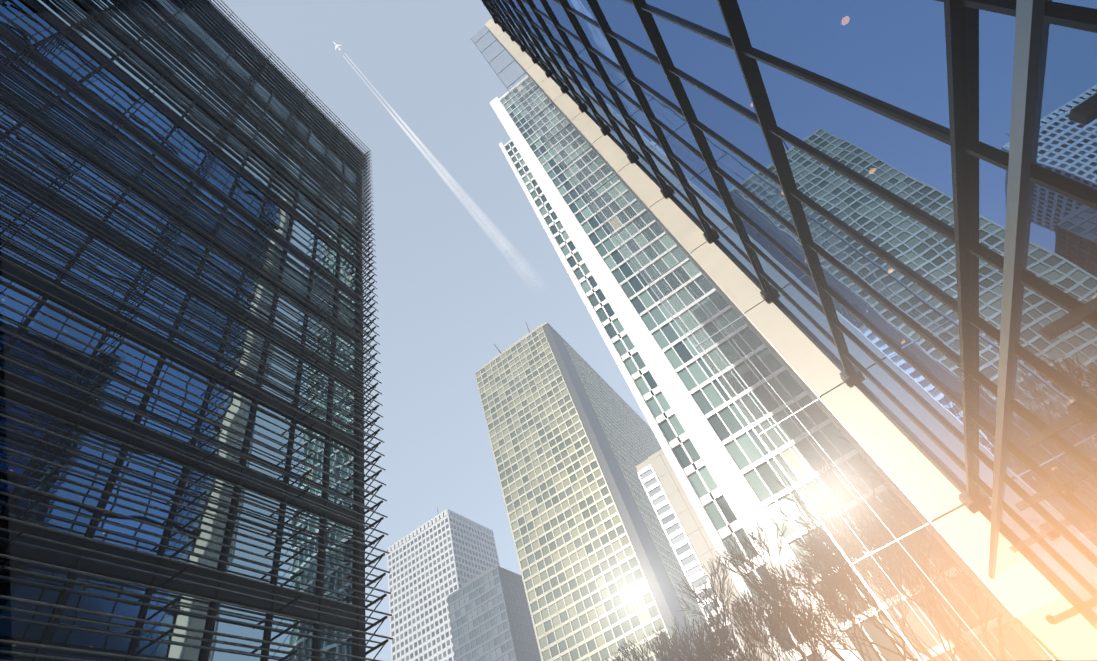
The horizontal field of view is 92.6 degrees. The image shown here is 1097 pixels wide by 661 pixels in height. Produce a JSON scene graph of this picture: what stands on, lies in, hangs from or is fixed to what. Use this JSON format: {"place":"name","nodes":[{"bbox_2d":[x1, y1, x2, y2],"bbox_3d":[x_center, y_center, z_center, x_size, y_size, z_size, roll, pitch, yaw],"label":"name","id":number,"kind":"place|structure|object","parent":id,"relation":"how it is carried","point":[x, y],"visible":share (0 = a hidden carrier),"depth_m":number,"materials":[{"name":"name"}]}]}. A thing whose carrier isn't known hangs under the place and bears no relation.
{"place":"outdoors","nodes":[
{"label":"outdoors","id":0,"kind":"place"},
{"bbox_2d":[211,0,649,660],"label":"sky","id":1,"kind":"structure","parent":0,"point":[447,291],"materials":[{"name":"blue"}]},
{"bbox_2d":[344,55,537,287],"bbox_3d":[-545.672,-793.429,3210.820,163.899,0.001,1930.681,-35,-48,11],"label":"contrail","id":2,"kind":"object","parent":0,"point":[411,138],"depth_m":2907.61,"materials":[{"name":"white"}]},
{"bbox_2d":[988,0,1096,579],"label":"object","id":3,"kind":"object","parent":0,"point":[1028,34],"depth_m":4.18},
{"label":"ground","id":4,"kind":"structure","parent":0,"visible":0},
{"bbox_2d":[0,0,392,660],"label":"louvred office","id":5,"kind":"structure","parent":4,"relation":"on","point":[184,198],"depth_m":16.02,"materials":[{"name":"blue glass"}]},
{"bbox_2d":[387,507,499,660],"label":"tower","id":6,"kind":"structure","parent":4,"relation":"on","point":[434,562],"depth_m":294.61,"materials":[{"name":"silver metal"}]},
{"bbox_2d":[447,566,540,660],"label":"glass block","id":7,"kind":"structure","parent":4,"relation":"on","point":[490,616],"depth_m":233.57,"materials":[{"name":"grey glass"}]},
{"bbox_2d":[475,321,722,660],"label":"skyscraper","id":8,"kind":"structure","parent":4,"relation":"on","point":[574,442],"depth_m":202.26,"materials":[{"name":"grey"}]},
{"bbox_2d":[635,449,772,660],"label":"stone block","id":9,"kind":"structure","parent":4,"relation":"on","point":[692,545],"depth_m":92.10,"materials":[{"name":"beige stone"}]},
{"bbox_2d":[490,76,1042,660],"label":"white tower","id":10,"kind":"structure","parent":4,"relation":"on","point":[724,464],"depth_m":61.75,"materials":[{"name":"clear glass"}]},
{"bbox_2d":[470,0,1096,660],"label":"building","id":11,"kind":"structure","parent":4,"relation":"on","point":[818,190],"depth_m":9.21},
{"bbox_2d":[806,431,978,587],"bbox_3d":[13.085,5.545,14.006,9.340,9.740,5.791,-63,-59,31],"label":"plane tree","id":12,"kind":"object","parent":4,"relation":"on","point":[890,500],"depth_m":17.47,"materials":[{"name":"brown plant"}]},
{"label":"road","id":13,"kind":"structure","parent":0,"visible":0},
{"bbox_2d":[605,624,719,660],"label":"plane tree","id":14,"kind":"object","parent":13,"relation":"on","point":[659,653],"depth_m":22.86,"materials":[{"name":"brown plant"}]},
{"bbox_2d":[652,556,852,660],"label":"plane tree","id":15,"kind":"object","parent":13,"relation":"on","point":[713,623],"depth_m":20.20,"materials":[{"name":"brown plant"}]},
{"bbox_2d":[693,510,933,660],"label":"plane tree","id":16,"kind":"object","parent":13,"relation":"on","point":[786,597],"depth_m":18.52,"materials":[{"name":"brown plant"}]},
{"bbox_2d":[743,457,1005,660],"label":"plane tree","id":17,"kind":"object","parent":13,"relation":"on","point":[826,538],"depth_m":16.15,"materials":[{"name":"brown plant"}]},
{"bbox_2d":[790,489,980,660],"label":"plane tree","id":18,"kind":"object","parent":13,"relation":"on","point":[850,591],"depth_m":21.14,"materials":[{"name":"brown plant"}]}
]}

